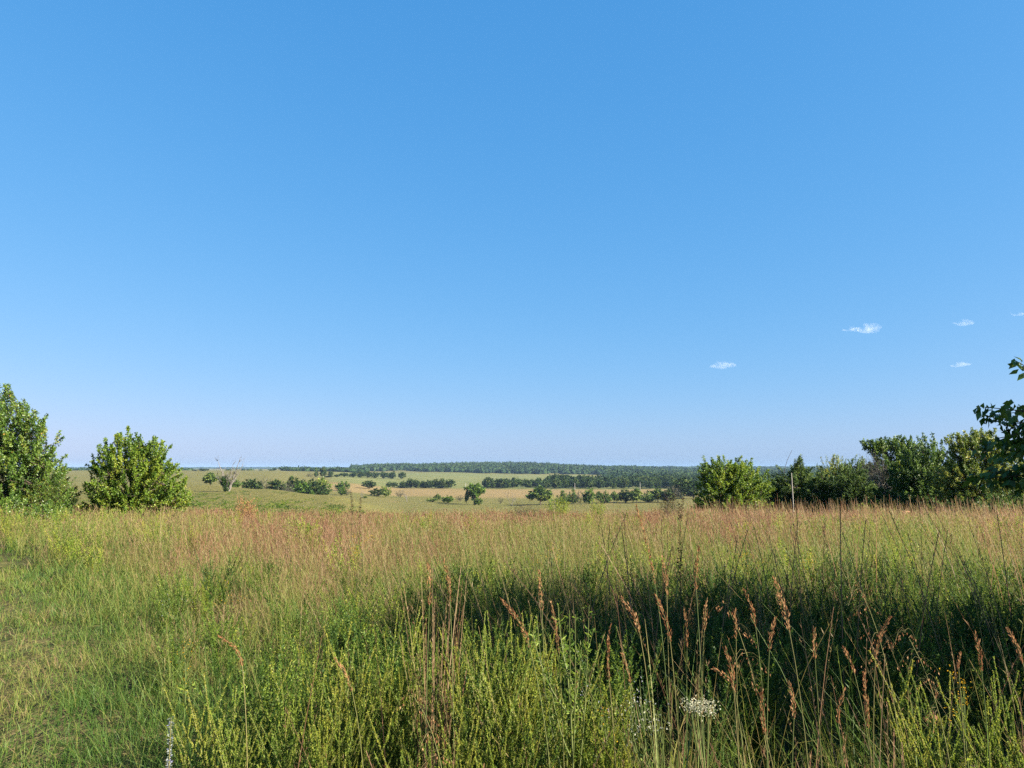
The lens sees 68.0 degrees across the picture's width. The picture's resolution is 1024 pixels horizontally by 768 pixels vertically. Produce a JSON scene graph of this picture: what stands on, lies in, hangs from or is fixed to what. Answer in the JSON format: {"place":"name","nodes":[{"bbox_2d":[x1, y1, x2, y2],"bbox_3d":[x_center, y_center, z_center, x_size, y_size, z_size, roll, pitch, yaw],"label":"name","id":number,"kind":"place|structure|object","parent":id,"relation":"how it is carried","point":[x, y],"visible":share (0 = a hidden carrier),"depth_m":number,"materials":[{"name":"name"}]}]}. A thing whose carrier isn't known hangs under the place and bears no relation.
{"place":"outdoors","nodes":[
{"label":"outdoors","id":0,"kind":"place"},
{"bbox_2d":[394,688,449,767],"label":"panicle grass","id":1,"kind":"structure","parent":0,"point":[425,727],"depth_m":2.39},
{"bbox_2d":[0,469,1023,767],"bbox_3d":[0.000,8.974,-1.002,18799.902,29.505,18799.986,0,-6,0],"label":"ground","id":2,"kind":"structure","parent":0,"point":[418,501],"depth_m":7.86,"materials":[{"name":"plant"}]},
{"bbox_2d":[0,491,37,524],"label":"shrub","id":3,"kind":"object","parent":2,"relation":"on","point":[13,504],"visible":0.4,"depth_m":23.86,"materials":[{"name":"green plant"}]},
{"bbox_2d":[0,383,84,512],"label":"pear tree","id":4,"kind":"object","parent":2,"relation":"on","point":[20,450],"visible":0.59,"depth_m":26.53,"materials":[{"name":"green plant"}]},
{"bbox_2d":[23,463,77,521],"bbox_3d":[-15.779,3.846,25.768,1.869,2.390,1.368,2,-7,-15],"label":"willow shrub","id":5,"kind":"object","parent":2,"relation":"on","point":[36,498],"visible":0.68,"depth_m":25.68,"materials":[{"name":"green plant"}]},
{"bbox_2d":[25,499,75,530],"bbox_3d":[-14.064,4.053,23.067,1.362,1.153,2.806,1,-6,-11],"label":"shrub","id":6,"kind":"object","parent":2,"relation":"on","point":[47,506],"visible":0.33,"depth_m":22.89,"materials":[{"name":"green plant"}]},
{"bbox_2d":[75,425,193,519],"bbox_3d":[-13.699,3.442,27.682,4.102,3.942,2.851,0,-6,0],"label":"hawthorn bush","id":7,"kind":"object","parent":2,"relation":"on","point":[142,480],"visible":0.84,"depth_m":27.36,"materials":[{"name":"green plant"}]},
{"bbox_2d":[165,717,174,767],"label":"blue sage","id":8,"kind":"object","parent":2,"relation":"on","point":[169,749],"visible":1,"depth_m":2.77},
{"bbox_2d":[176,637,195,738],"bbox_3d":[-1.910,1.804,4.432,0.118,0.631,0.147,-2,-7,14],"label":"goldenrod","id":9,"kind":"object","parent":2,"relation":"on","point":[186,688],"visible":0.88,"depth_m":4.42,"materials":[{"name":"green plant"}]},
{"bbox_2d":[202,472,219,485],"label":"dark tree","id":10,"kind":"object","parent":2,"relation":"on","point":[210,477],"visible":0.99,"depth_m":326.32,"materials":[{"name":"green plant"}]},
{"bbox_2d":[164,659,292,767],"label":"lespedeza bush","id":11,"kind":"object","parent":2,"relation":"on","point":[181,757],"visible":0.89,"depth_m":3.27,"materials":[{"name":"green plant"}]},
{"bbox_2d":[215,457,245,491],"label":"dead tree","id":12,"kind":"object","parent":2,"relation":"on","point":[225,481],"visible":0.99,"depth_m":232.66,"materials":[{"name":"grey plant"}]},
{"bbox_2d":[215,634,247,767],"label":"tall grass stalk","id":13,"kind":"object","parent":2,"relation":"on","point":[241,661],"depth_m":2.61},
{"bbox_2d":[67,490,405,516],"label":"pasture weeds","id":14,"kind":"object","parent":2,"relation":"on","point":[273,503],"visible":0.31,"depth_m":93.41,"materials":[{"name":"green plant"}]},
{"bbox_2d":[230,494,258,519],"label":"weed clump","id":15,"kind":"object","parent":2,"relation":"on","point":[246,508],"visible":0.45,"depth_m":31.57,"materials":[{"name":"beige plant"}]},
{"bbox_2d":[241,478,263,488],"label":"round tree","id":16,"kind":"object","parent":2,"relation":"on","point":[251,484],"visible":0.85,"depth_m":394.47,"materials":[{"name":"green plant"}]},
{"bbox_2d":[209,708,335,767],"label":"lespedeza bush","id":17,"kind":"object","parent":2,"relation":"on","point":[227,765],"visible":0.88,"depth_m":2.84,"materials":[{"name":"green plant"}]},
{"bbox_2d":[266,478,286,490],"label":"broad tree","id":18,"kind":"object","parent":2,"relation":"on","point":[275,484],"visible":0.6,"depth_m":414.84,"materials":[{"name":"green plant"}]},
{"bbox_2d":[290,481,310,492],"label":"green bush","id":19,"kind":"object","parent":2,"relation":"on","point":[299,488],"visible":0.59,"depth_m":419.87,"materials":[{"name":"green plant"}]},
{"bbox_2d":[282,515,328,558],"bbox_3d":[-3.781,2.884,13.812,0.887,1.027,0.739,0,-6,0],"label":"weed clump","id":20,"kind":"object","parent":2,"relation":"on","point":[307,528],"visible":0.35,"depth_m":13.76,"materials":[{"name":"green plant"}]},
{"bbox_2d":[306,484,331,494],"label":"broad tree","id":21,"kind":"object","parent":2,"relation":"on","point":[324,491],"visible":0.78,"depth_m":418.45,"materials":[{"name":"green plant"}]},
{"bbox_2d":[248,640,399,767],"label":"lespedeza bush","id":22,"kind":"object","parent":2,"relation":"on","point":[327,722],"visible":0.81,"depth_m":2.98,"materials":[{"name":"green plant"}]},
{"bbox_2d":[261,669,399,767],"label":"lespedeza bush","id":23,"kind":"object","parent":2,"relation":"on","point":[321,764],"visible":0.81,"depth_m":2.83,"materials":[{"name":"green plant"}]},
{"bbox_2d":[294,636,379,767],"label":"lespedeza bush","id":24,"kind":"object","parent":2,"relation":"on","point":[344,707],"visible":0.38,"depth_m":3.40,"materials":[{"name":"green plant"}]},
{"bbox_2d":[334,657,362,766],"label":"tall grass stalk","id":25,"kind":"object","parent":2,"relation":"on","point":[344,671],"depth_m":2.50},
{"bbox_2d":[312,604,470,767],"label":"lespedeza bush","id":26,"kind":"object","parent":2,"relation":"on","point":[400,723],"visible":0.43,"depth_m":3.52,"materials":[{"name":"green plant"}]},
{"bbox_2d":[386,564,431,767],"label":"tall grass stalk","id":27,"kind":"object","parent":2,"relation":"on","point":[428,569],"depth_m":2.80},
{"bbox_2d":[372,631,470,767],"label":"lespedeza bush","id":28,"kind":"object","parent":2,"relation":"on","point":[397,759],"visible":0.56,"depth_m":3.36,"materials":[{"name":"green plant"}]},
{"bbox_2d":[394,559,453,766],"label":"tall grass stalk","id":29,"kind":"object","parent":2,"relation":"on","point":[447,576],"depth_m":2.80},
{"bbox_2d":[398,570,466,767],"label":"dry grass clump","id":30,"kind":"object","parent":2,"relation":"on","point":[446,722],"visible":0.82,"depth_m":3.17,"materials":[{"name":"plant"}]},
{"bbox_2d":[366,697,500,767],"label":"lespedeza bush","id":31,"kind":"object","parent":2,"relation":"on","point":[429,760],"visible":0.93,"depth_m":2.62,"materials":[{"name":"green plant"}]},
{"bbox_2d":[386,611,537,767],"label":"lespedeza bush","id":32,"kind":"object","parent":2,"relation":"on","point":[460,686],"visible":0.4,"depth_m":3.25,"materials":[{"name":"green plant"}]},
{"bbox_2d":[463,482,485,504],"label":"vase shaped tree","id":33,"kind":"object","parent":2,"relation":"on","point":[475,491],"visible":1,"depth_m":444.10,"materials":[{"name":"green plant"}]},
{"bbox_2d":[428,632,534,767],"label":"green grass tuft","id":34,"kind":"object","parent":2,"relation":"on","point":[486,718],"visible":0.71,"depth_m":2.88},
{"bbox_2d":[441,674,568,767],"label":"lespedeza bush","id":35,"kind":"object","parent":2,"relation":"on","point":[522,741],"visible":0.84,"depth_m":2.76,"materials":[{"name":"green plant"}]},
{"bbox_2d":[4,461,1008,478],"bbox_3d":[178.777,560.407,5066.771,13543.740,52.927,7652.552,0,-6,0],"label":"woods","id":36,"kind":"object","parent":2,"relation":"on","point":[517,467],"visible":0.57,"depth_m":2037.13,"materials":[{"name":"green plant"}]},
{"bbox_2d":[450,610,572,767],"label":"lespedeza bush","id":37,"kind":"object","parent":2,"relation":"on","point":[530,701],"visible":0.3,"depth_m":3.32,"materials":[{"name":"green plant"}]},
{"bbox_2d":[0,495,1023,767],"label":"prairie grass","id":38,"kind":"structure","parent":2,"relation":"on","point":[708,533],"depth_m":8.36,"materials":[{"name":"plant"}]},
{"bbox_2d":[0,506,1023,767],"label":"leafy undergrowth","id":39,"kind":"object","parent":2,"relation":"on","point":[614,660],"visible":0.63,"depth_m":5.21,"materials":[{"name":"green plant"}]},
{"bbox_2d":[485,570,546,765],"bbox_3d":[0.014,1.307,2.789,0.239,1.240,0.022,-1,-6,10],"label":"tall grass stalk","id":40,"kind":"object","parent":2,"relation":"on","point":[541,602],"depth_m":2.81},
{"bbox_2d":[500,597,549,767],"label":"tall grass stalk","id":41,"kind":"object","parent":2,"relation":"on","point":[516,616],"depth_m":2.42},
{"bbox_2d":[525,485,553,504],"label":"dark tree","id":42,"kind":"object","parent":2,"relation":"on","point":[541,492],"visible":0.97,"depth_m":443.62,"materials":[{"name":"green plant"}]},
{"bbox_2d":[463,638,633,767],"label":"lespedeza bush","id":43,"kind":"object","parent":2,"relation":"on","point":[478,695],"visible":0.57,"depth_m":2.92,"materials":[{"name":"green plant"}]},
{"bbox_2d":[550,601,563,767],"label":"tall grass stalk","id":44,"kind":"object","parent":2,"relation":"on","point":[557,643],"depth_m":2.61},
{"bbox_2d":[544,495,572,517],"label":"weed clump","id":45,"kind":"object","parent":2,"relation":"on","point":[563,508],"visible":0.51,"depth_m":35.53,"materials":[{"name":"green plant"}]},
{"bbox_2d":[529,603,596,767],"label":"branching weed","id":46,"kind":"object","parent":2,"relation":"on","point":[569,692],"visible":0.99,"depth_m":2.65,"materials":[{"name":"green plant"}]},
{"bbox_2d":[501,639,634,767],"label":"lespedeza bush","id":47,"kind":"object","parent":2,"relation":"on","point":[607,747],"visible":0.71,"depth_m":2.74,"materials":[{"name":"green plant"}]},
{"bbox_2d":[581,487,595,503],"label":"green bush","id":48,"kind":"object","parent":2,"relation":"on","point":[586,496],"visible":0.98,"depth_m":444.65,"materials":[{"name":"green plant"}]},
{"bbox_2d":[606,625,615,767],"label":"tall grass stalk","id":49,"kind":"object","parent":2,"relation":"on","point":[608,644],"depth_m":2.51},
{"bbox_2d":[618,489,632,502],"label":"tall tree","id":50,"kind":"object","parent":2,"relation":"on","point":[624,496],"visible":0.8,"depth_m":460.23,"materials":[{"name":"green plant"}]},
{"bbox_2d":[621,652,634,765],"bbox_3d":[0.390,1.385,2.447,0.035,1.005,0.068,6,-8,-41],"label":"tall grass stalk","id":51,"kind":"object","parent":2,"relation":"on","point":[629,677],"depth_m":2.50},
{"bbox_2d":[616,688,656,767],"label":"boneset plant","id":52,"kind":"object","parent":2,"relation":"on","point":[636,731],"visible":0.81,"depth_m":2.68,"materials":[{"name":"green plant"}]},
{"bbox_2d":[629,488,643,502],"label":"dark tree","id":53,"kind":"object","parent":2,"relation":"on","point":[636,494],"visible":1,"depth_m":448.22,"materials":[{"name":"green plant"}]},
{"bbox_2d":[619,595,657,767],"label":"tall grass stalk","id":54,"kind":"object","parent":2,"relation":"on","point":[636,621],"depth_m":2.53,"materials":[{"name":"plant"}]},
{"bbox_2d":[592,697,690,767],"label":"lespedeza bush","id":55,"kind":"object","parent":2,"relation":"on","point":[625,760],"visible":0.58,"depth_m":2.83,"materials":[{"name":"green plant"}]},
{"bbox_2d":[634,677,653,767],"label":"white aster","id":56,"kind":"object","parent":2,"relation":"on","point":[643,723],"visible":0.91,"depth_m":3.17,"materials":[{"name":"green plant"}]},
{"bbox_2d":[630,712,670,767],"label":"boneset plant","id":57,"kind":"object","parent":2,"relation":"on","point":[652,743],"visible":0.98,"depth_m":2.47,"materials":[{"name":"green plant"}]},
{"bbox_2d":[635,504,698,767],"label":"tall grass stalk","id":58,"kind":"object","parent":2,"relation":"on","point":[648,550],"depth_m":3.12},
{"bbox_2d":[652,492,683,520],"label":"dry bush","id":59,"kind":"object","parent":2,"relation":"on","point":[667,506],"visible":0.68,"depth_m":32.58,"materials":[{"name":"brown plant"}]},
{"bbox_2d":[581,624,758,767],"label":"green grass tuft","id":60,"kind":"object","parent":2,"relation":"on","point":[716,743],"visible":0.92,"depth_m":2.56,"materials":[{"name":"plant"}]},
{"bbox_2d":[676,542,683,747],"bbox_3d":[0.977,1.512,4.361,0.048,1.200,0.048,0,-6,0],"label":"dried seed spike","id":61,"kind":"object","parent":2,"relation":"on","point":[680,576],"visible":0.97,"depth_m":4.38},
{"bbox_2d":[481,473,880,494],"bbox_3d":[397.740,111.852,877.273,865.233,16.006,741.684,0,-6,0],"label":"valley treeline","id":62,"kind":"object","parent":2,"relation":"on","point":[555,480],"visible":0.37,"depth_m":851.80,"materials":[{"name":"plant"}]},
{"bbox_2d":[668,476,693,498],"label":"broad tree","id":63,"kind":"object","parent":2,"relation":"on","point":[683,484],"visible":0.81,"depth_m":511.54,"materials":[{"name":"green plant"}]},
{"bbox_2d":[654,594,713,767],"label":"tall grass stalk","id":64,"kind":"object","parent":2,"relation":"on","point":[666,617],"depth_m":2.43,"materials":[{"name":"plant"}]},
{"bbox_2d":[683,608,688,758],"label":"tall grass stalk","id":65,"kind":"object","parent":2,"relation":"on","point":[686,622],"depth_m":2.61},
{"bbox_2d":[661,555,715,767],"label":"tall grass stalk","id":66,"kind":"object","parent":2,"relation":"on","point":[664,570],"depth_m":2.72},
{"bbox_2d":[693,546,704,754],"bbox_3d":[0.568,1.248,2.704,0.241,1.334,0.039,-2,-7,17],"label":"tall grass stalk","id":67,"kind":"object","parent":2,"relation":"on","point":[697,563],"depth_m":2.72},
{"bbox_2d":[679,695,720,767],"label":"boneset plant","id":68,"kind":"object","parent":2,"relation":"on","point":[695,709],"visible":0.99,"depth_m":2.39,"materials":[{"name":"white plant"}]},
{"bbox_2d":[700,597,712,767],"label":"tall grass stalk","id":69,"kind":"object","parent":2,"relation":"on","point":[705,620],"depth_m":2.62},
{"bbox_2d":[668,617,776,767],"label":"tall grass stalk","id":70,"kind":"object","parent":2,"relation":"on","point":[770,636],"depth_m":2.51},
{"bbox_2d":[713,667,744,767],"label":"tall grass stalk","id":71,"kind":"object","parent":2,"relation":"on","point":[727,679],"depth_m":2.31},
{"bbox_2d":[722,646,738,767],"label":"tall grass stalk","id":72,"kind":"object","parent":2,"relation":"on","point":[732,677],"depth_m":2.31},
{"bbox_2d":[691,454,775,511],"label":"round leafy tree","id":73,"kind":"object","parent":2,"relation":"on","point":[734,483],"visible":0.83,"depth_m":45.10,"materials":[{"name":"green plant"}]},
{"bbox_2d":[733,609,738,752],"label":"tall grass stalk","id":74,"kind":"object","parent":2,"relation":"on","point":[735,619],"depth_m":2.61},
{"bbox_2d":[743,588,768,767],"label":"tall grass stalk","id":75,"kind":"object","parent":2,"relation":"on","point":[751,608],"depth_m":2.62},
{"bbox_2d":[759,690,772,767],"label":"tall grass stalk","id":76,"kind":"object","parent":2,"relation":"on","point":[762,718],"depth_m":2.20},
{"bbox_2d":[760,473,785,510],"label":"cedar tree","id":77,"kind":"object","parent":2,"relation":"on","point":[774,493],"visible":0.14,"depth_m":48.25,"materials":[{"name":"green plant"}]},
{"bbox_2d":[768,453,814,512],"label":"cedar tree","id":78,"kind":"object","parent":2,"relation":"on","point":[800,476],"visible":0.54,"depth_m":46.35,"materials":[{"name":"green plant"}]},
{"bbox_2d":[787,680,796,767],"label":"tall grass stalk","id":79,"kind":"object","parent":2,"relation":"on","point":[792,698],"depth_m":2.21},
{"bbox_2d":[812,626,821,767],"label":"tall grass stalk","id":80,"kind":"object","parent":2,"relation":"on","point":[814,651],"depth_m":2.51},
{"bbox_2d":[789,465,845,516],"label":"cedar tree","id":81,"kind":"object","parent":2,"relation":"on","point":[818,488],"visible":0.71,"depth_m":44.40,"materials":[{"name":"green plant"}]},
{"bbox_2d":[772,576,878,767],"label":"tall grass stalk","id":82,"kind":"object","parent":2,"relation":"on","point":[786,618],"depth_m":2.52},
{"bbox_2d":[815,453,846,497],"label":"pale leafy tree","id":83,"kind":"object","parent":2,"relation":"on","point":[830,465],"visible":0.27,"depth_m":55.49,"materials":[{"name":"green plant"}]},
{"bbox_2d":[836,687,845,767],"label":"tall grass stalk","id":84,"kind":"object","parent":2,"relation":"on","point":[839,710],"depth_m":2.30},
{"bbox_2d":[824,454,868,485],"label":"leafy tree","id":85,"kind":"object","parent":2,"relation":"on","point":[856,467],"visible":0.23,"depth_m":53.50,"materials":[{"name":"green plant"}]},
{"bbox_2d":[817,463,878,513],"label":"cedar tree","id":86,"kind":"object","parent":2,"relation":"on","point":[854,486],"visible":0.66,"depth_m":43.07,"materials":[{"name":"green plant"}]},
{"bbox_2d":[846,498,886,513],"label":"thicket bush","id":87,"kind":"object","parent":2,"relation":"on","point":[859,505],"visible":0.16,"depth_m":40.41,"materials":[{"name":"green plant"}]},
{"bbox_2d":[862,672,871,767],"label":"tall grass stalk","id":88,"kind":"object","parent":2,"relation":"on","point":[866,707],"depth_m":2.30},
{"bbox_2d":[842,645,898,767],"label":"tall grass stalk","id":89,"kind":"object","parent":2,"relation":"on","point":[846,652],"depth_m":2.51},
{"bbox_2d":[854,450,894,491],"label":"twiggy tree","id":90,"kind":"object","parent":2,"relation":"on","point":[875,476],"visible":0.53,"depth_m":46.57,"materials":[{"name":"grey plant"}]},
{"bbox_2d":[873,616,892,767],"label":"tall grass stalk","id":91,"kind":"object","parent":2,"relation":"on","point":[880,640],"depth_m":2.51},
{"bbox_2d":[859,487,929,513],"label":"bush","id":92,"kind":"object","parent":2,"relation":"on","point":[882,495],"visible":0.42,"depth_m":41.21,"materials":[{"name":"green plant"}]},
{"bbox_2d":[859,434,936,491],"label":"tall leafy tree","id":93,"kind":"object","parent":2,"relation":"on","point":[881,447],"visible":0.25,"depth_m":49.51,"materials":[{"name":"green plant"}]},
{"bbox_2d":[892,457,907,494],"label":"slender tree","id":94,"kind":"object","parent":2,"relation":"on","point":[900,466],"visible":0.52,"depth_m":44.60,"materials":[{"name":"green plant"}]},
{"bbox_2d":[882,627,950,767],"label":"panicle grass","id":95,"kind":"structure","parent":2,"relation":"on","point":[935,716],"depth_m":2.51,"materials":[{"name":"plant"}]},
{"bbox_2d":[885,432,959,508],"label":"dense tree","id":96,"kind":"object","parent":2,"relation":"on","point":[916,476],"visible":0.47,"depth_m":44.24,"materials":[{"name":"green plant"}]},
{"bbox_2d":[868,650,1023,767],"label":"lespedeza bush","id":97,"kind":"object","parent":2,"relation":"on","point":[959,744],"visible":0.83,"depth_m":2.80,"materials":[{"name":"green plant"}]},
{"bbox_2d":[939,664,971,767],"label":"goldenrod","id":98,"kind":"object","parent":2,"relation":"on","point":[964,723],"visible":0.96,"depth_m":2.79,"materials":[{"name":"green plant"}]},
{"bbox_2d":[926,491,984,517],"bbox_3d":[22.121,6.147,37.632,2.573,1.712,2.080,0,-6,0],"label":"thicket bush","id":99,"kind":"object","parent":2,"relation":"on","point":[949,503],"visible":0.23,"depth_m":37.48,"materials":[{"name":"green plant"}]},
{"bbox_2d":[887,671,1023,767],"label":"lespedeza bush","id":100,"kind":"object","parent":2,"relation":"on","point":[911,763],"visible":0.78,"depth_m":2.90,"materials":[{"name":"green plant"}]},
{"bbox_2d":[957,651,965,767],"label":"tall grass stalk","id":101,"kind":"object","parent":2,"relation":"on","point":[958,663],"depth_m":2.59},
{"bbox_2d":[923,427,1023,509],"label":"yellowing tree","id":102,"kind":"object","parent":2,"relation":"on","point":[965,446],"visible":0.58,"depth_m":39.41,"materials":[{"name":"green plant"}]},
{"bbox_2d":[974,631,990,767],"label":"tall grass stalk","id":103,"kind":"object","parent":2,"relation":"on","point":[980,662],"depth_m":2.51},
{"bbox_2d":[950,657,1023,767],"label":"lespedeza bush","id":104,"kind":"object","parent":2,"relation":"on","point":[995,742],"visible":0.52,"depth_m":3.02,"materials":[{"name":"green plant"}]},
{"bbox_2d":[954,357,1023,497],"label":"pear tree","id":105,"kind":"object","parent":2,"relation":"on","point":[1009,479],"visible":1,"depth_m":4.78,"materials":[{"name":"green plant"}]},
{"bbox_2d":[962,490,1023,514],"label":"thicket bush","id":106,"kind":"object","parent":2,"relation":"on","point":[1008,497],"visible":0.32,"depth_m":35.45,"materials":[{"name":"green plant"}]},
{"bbox_2d":[980,463,1023,511],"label":"yellowing bush","id":107,"kind":"object","parent":2,"relation":"on","point":[999,489],"visible":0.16,"depth_m":36.65,"materials":[{"name":"green plant"}]},
{"bbox_2d":[0,0,1023,466],"label":"sky","id":108,"kind":"structure","parent":0,"point":[269,233],"materials":[{"name":"blue"}]},
{"bbox_2d":[708,597,769,754],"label":"panicle grass","id":109,"kind":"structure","parent":0,"point":[756,690],"depth_m":2.60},
{"bbox_2d":[846,582,901,767],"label":"panicle grass","id":110,"kind":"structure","parent":0,"point":[877,651],"depth_m":2.90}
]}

